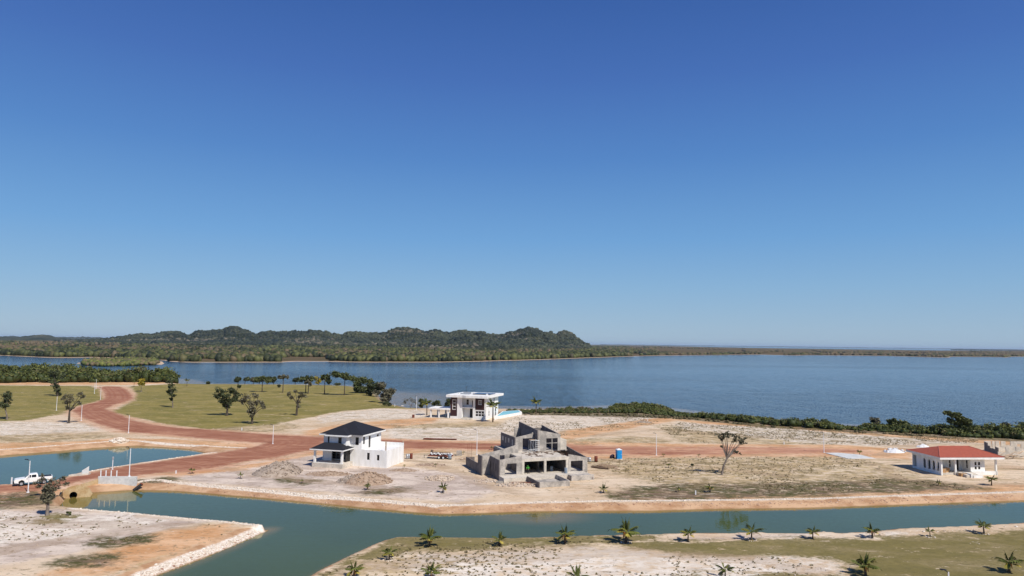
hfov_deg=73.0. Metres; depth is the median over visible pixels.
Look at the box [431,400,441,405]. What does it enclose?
broadleaf tree
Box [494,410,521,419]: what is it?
swimming pool
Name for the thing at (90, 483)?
clay bank wall
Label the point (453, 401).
window
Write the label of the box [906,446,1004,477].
red roof villa
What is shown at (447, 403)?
broadleaf tree
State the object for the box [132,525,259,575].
stone border
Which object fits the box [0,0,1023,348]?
sky
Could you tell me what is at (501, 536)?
coconut palm
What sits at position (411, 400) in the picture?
bare shrub
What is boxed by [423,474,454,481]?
rubble pile
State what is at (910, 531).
stone border
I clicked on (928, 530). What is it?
coconut palm
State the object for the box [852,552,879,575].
coconut palm
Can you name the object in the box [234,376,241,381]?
lakeside tree
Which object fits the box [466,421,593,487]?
unfinished concrete house
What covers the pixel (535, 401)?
coconut palm
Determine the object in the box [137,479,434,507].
stone border
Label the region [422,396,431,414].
coconut palm
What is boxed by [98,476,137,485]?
culvert wall
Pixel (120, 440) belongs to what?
stone heap
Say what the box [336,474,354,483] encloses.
earth mound
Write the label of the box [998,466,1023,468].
plank stack
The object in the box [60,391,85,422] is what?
broadleaf tree
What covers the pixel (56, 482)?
bare shrub
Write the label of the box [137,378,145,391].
broadleaf tree
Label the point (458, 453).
block stack
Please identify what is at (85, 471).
leaning slab
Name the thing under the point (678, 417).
shore scrub
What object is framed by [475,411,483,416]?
window
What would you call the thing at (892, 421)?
shore tree
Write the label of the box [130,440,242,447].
stone border
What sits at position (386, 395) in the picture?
broadleaf tree
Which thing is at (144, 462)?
stone border
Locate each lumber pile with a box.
[591,465,608,468]
[595,464,619,469]
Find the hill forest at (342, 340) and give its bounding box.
[55,326,590,348]
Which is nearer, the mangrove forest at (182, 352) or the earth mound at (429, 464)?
the earth mound at (429, 464)
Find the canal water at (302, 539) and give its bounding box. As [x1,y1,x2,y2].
[60,490,1023,575]
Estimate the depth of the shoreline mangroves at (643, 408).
253.73 m
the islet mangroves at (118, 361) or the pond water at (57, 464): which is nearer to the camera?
the pond water at (57, 464)
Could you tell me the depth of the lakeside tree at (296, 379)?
402.25 m
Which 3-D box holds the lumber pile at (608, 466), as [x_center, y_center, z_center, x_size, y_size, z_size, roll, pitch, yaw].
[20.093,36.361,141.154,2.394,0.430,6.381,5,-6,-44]
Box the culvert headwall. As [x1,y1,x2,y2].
[59,485,92,497]
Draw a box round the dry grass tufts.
[0,413,977,575]
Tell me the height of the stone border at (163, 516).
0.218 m
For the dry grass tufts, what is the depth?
128.09 m
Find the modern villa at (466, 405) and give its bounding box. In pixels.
[428,386,503,419]
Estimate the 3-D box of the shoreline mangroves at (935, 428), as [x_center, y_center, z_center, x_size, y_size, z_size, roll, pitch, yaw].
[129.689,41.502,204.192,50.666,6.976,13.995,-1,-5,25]
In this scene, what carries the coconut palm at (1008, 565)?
on the ground
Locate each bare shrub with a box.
[32,473,69,495]
[403,397,417,406]
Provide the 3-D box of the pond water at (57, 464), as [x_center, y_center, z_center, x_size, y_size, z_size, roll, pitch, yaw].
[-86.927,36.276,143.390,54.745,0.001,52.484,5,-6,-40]
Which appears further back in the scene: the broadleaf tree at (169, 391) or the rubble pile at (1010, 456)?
the broadleaf tree at (169, 391)
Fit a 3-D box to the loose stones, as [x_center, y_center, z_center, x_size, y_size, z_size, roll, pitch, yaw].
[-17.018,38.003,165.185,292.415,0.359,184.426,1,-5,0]
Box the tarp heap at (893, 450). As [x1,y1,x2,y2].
[883,448,905,452]
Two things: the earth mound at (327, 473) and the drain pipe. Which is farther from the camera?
the earth mound at (327, 473)
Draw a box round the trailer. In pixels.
[424,454,453,458]
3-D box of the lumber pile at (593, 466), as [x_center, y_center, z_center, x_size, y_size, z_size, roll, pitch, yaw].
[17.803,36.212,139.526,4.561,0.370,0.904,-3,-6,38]
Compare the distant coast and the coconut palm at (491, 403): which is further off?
the distant coast
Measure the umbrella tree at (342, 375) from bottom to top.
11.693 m
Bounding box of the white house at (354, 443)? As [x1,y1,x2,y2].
[309,421,403,468]
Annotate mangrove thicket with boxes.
[0,362,180,383]
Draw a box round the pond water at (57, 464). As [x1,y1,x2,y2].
[0,446,203,484]
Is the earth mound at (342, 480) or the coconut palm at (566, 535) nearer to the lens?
the coconut palm at (566, 535)
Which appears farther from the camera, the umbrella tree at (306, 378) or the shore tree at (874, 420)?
the umbrella tree at (306, 378)
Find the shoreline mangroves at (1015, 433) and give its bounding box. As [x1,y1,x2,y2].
[698,411,1023,439]
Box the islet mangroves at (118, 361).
[80,356,159,366]
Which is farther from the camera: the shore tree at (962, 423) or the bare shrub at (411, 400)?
the bare shrub at (411, 400)
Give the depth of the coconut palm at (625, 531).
87.85 m
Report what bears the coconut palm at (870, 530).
on the ground
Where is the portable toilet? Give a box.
[615,448,621,458]
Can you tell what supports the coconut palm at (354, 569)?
on the ground
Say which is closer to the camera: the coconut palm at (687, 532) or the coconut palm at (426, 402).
the coconut palm at (687, 532)
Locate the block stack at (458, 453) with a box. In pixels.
[456,451,461,455]
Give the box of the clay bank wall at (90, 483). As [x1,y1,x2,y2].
[80,479,97,486]
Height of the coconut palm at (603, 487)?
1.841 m
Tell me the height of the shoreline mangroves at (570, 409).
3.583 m
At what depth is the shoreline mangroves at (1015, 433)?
210.92 m
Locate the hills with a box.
[0,329,588,350]
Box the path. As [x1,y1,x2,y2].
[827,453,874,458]
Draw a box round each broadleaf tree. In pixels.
[0,391,12,419]
[39,483,56,515]
[46,369,65,395]
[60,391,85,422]
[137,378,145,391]
[165,380,177,407]
[212,384,241,415]
[238,393,265,423]
[287,390,307,415]
[314,376,323,384]
[352,376,375,392]
[364,382,382,395]
[371,381,396,402]
[382,401,391,405]
[418,398,425,407]
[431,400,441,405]
[444,398,450,406]
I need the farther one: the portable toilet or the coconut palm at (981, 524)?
the portable toilet
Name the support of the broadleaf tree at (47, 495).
on the ground
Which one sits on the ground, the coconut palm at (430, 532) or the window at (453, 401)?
the coconut palm at (430, 532)
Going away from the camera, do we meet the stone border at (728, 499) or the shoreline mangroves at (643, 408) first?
the stone border at (728, 499)
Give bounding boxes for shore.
[0,340,1023,364]
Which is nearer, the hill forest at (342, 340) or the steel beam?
the steel beam
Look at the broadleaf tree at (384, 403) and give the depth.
268.26 m
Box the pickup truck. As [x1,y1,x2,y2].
[13,472,52,485]
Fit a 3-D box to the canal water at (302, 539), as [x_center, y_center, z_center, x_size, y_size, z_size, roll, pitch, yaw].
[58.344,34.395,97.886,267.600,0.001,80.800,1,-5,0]
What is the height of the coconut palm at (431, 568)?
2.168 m
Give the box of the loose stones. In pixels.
[2,409,979,575]
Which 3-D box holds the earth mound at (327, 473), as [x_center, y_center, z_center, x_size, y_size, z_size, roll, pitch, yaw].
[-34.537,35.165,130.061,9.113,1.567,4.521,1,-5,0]
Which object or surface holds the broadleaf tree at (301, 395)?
on the ground
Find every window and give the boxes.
[452,399,455,409]
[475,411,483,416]
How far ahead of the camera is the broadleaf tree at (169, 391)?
253.72 m
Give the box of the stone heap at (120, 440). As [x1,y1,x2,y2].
[109,437,129,443]
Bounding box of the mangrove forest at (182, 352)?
[0,340,1023,361]
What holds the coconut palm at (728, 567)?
on the ground
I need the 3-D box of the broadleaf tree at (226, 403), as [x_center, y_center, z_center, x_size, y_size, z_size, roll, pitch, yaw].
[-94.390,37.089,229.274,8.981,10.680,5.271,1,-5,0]
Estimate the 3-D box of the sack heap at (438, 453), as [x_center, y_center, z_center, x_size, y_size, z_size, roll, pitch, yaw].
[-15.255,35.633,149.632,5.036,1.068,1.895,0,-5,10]
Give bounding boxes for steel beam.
[423,438,456,439]
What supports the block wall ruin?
on the ground
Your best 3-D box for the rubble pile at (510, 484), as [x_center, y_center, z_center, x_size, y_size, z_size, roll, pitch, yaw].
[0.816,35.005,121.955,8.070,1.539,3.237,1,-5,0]
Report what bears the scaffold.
on the unfinished concrete house at (510, 458)
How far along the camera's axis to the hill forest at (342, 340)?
3027.66 m
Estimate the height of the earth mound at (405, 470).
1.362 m
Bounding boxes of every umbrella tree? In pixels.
[253,375,271,391]
[277,374,288,392]
[299,375,313,392]
[304,380,311,393]
[321,373,330,393]
[329,370,361,394]
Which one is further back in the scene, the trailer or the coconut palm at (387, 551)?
the trailer
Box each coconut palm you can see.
[345,562,366,575]
[379,545,396,559]
[418,525,444,546]
[421,560,441,575]
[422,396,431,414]
[438,480,448,492]
[485,398,502,421]
[492,532,505,545]
[529,396,541,413]
[556,524,576,543]
[567,562,588,575]
[600,483,608,492]
[608,517,640,542]
[680,527,695,541]
[713,563,734,575]
[741,524,766,539]
[806,526,819,538]
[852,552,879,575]
[863,523,880,537]
[925,526,934,536]
[973,518,991,533]
[984,474,998,485]
[992,550,1023,572]
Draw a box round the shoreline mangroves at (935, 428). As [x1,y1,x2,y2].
[856,421,1023,437]
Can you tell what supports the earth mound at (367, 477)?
on the ground
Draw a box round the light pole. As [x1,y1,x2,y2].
[25,459,29,492]
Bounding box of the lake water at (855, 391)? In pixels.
[0,344,1023,426]
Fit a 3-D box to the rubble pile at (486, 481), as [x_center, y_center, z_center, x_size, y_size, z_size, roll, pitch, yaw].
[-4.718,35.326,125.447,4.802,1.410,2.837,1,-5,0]
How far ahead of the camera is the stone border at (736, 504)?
111.14 m
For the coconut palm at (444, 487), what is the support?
on the ground
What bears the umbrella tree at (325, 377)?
on the ground
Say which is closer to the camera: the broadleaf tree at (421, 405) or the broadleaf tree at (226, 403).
the broadleaf tree at (226, 403)
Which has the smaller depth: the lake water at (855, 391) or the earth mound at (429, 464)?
the earth mound at (429, 464)
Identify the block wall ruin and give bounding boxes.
[984,441,1023,457]
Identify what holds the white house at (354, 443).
on the ground
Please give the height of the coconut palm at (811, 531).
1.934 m
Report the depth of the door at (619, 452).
151.33 m
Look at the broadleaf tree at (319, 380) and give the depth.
395.16 m
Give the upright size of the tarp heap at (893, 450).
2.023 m
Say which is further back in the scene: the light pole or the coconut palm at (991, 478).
the coconut palm at (991, 478)
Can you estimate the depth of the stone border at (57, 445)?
160.78 m
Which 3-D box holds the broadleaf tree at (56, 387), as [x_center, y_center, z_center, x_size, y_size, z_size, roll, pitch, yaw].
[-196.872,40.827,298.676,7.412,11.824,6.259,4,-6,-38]
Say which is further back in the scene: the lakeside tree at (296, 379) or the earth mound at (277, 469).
the lakeside tree at (296, 379)
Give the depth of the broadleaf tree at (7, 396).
210.68 m
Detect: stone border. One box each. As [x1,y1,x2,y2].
[0,441,108,449]
[68,508,258,525]
[81,452,214,472]
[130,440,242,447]
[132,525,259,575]
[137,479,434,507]
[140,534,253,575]
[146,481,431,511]
[435,491,1023,506]
[437,494,1022,513]
[792,526,1017,537]
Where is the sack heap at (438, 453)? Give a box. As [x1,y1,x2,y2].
[430,450,452,454]
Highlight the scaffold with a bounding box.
[529,439,539,452]
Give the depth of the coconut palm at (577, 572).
72.27 m
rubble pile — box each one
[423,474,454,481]
[474,479,495,482]
[494,482,535,486]
[1000,451,1022,458]
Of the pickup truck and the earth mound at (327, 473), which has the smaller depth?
the pickup truck
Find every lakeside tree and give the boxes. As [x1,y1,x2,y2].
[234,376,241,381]
[292,377,298,384]
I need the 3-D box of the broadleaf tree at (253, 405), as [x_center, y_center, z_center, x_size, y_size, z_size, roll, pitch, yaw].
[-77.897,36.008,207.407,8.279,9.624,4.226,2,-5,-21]
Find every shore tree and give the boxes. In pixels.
[869,417,880,424]
[886,418,909,424]
[942,410,976,432]
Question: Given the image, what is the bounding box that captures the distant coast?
[600,344,1023,350]
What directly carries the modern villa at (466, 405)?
on the ground
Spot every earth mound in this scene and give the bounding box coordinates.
[252,460,302,477]
[305,471,350,475]
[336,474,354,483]
[344,471,392,485]
[389,468,419,471]
[415,463,445,466]
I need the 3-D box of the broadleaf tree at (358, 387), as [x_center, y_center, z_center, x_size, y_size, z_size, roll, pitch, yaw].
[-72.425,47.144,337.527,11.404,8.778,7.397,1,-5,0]
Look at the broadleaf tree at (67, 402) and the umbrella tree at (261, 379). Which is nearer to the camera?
the broadleaf tree at (67, 402)
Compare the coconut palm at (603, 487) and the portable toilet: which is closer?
the coconut palm at (603, 487)
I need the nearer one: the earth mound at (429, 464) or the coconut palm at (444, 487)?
the coconut palm at (444, 487)
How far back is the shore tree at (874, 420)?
215.75 m
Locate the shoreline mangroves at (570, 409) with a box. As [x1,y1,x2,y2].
[506,405,609,412]
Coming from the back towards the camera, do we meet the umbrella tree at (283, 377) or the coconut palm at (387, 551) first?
the umbrella tree at (283, 377)
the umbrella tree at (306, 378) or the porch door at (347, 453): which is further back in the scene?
the umbrella tree at (306, 378)
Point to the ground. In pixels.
(195, 414)
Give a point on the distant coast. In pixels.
(841, 347)
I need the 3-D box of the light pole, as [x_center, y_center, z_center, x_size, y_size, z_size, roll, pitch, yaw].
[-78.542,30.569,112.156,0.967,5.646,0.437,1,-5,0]
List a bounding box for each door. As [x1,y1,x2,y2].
[345,450,349,461]
[618,451,621,458]
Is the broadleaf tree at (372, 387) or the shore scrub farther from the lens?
the broadleaf tree at (372, 387)
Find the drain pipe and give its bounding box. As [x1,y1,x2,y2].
[132,483,142,490]
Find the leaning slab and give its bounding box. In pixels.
[68,466,90,476]
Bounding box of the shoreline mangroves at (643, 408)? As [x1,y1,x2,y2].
[608,401,702,417]
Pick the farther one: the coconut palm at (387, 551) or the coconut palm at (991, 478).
the coconut palm at (991, 478)
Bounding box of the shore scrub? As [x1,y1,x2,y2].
[525,413,923,435]
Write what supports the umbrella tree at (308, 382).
on the ground
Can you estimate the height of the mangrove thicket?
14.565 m
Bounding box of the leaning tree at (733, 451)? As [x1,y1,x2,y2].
[715,430,746,474]
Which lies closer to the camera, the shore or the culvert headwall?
the culvert headwall
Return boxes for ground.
[0,381,1023,575]
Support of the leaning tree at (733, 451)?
on the ground
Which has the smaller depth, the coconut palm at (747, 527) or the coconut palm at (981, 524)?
the coconut palm at (747, 527)

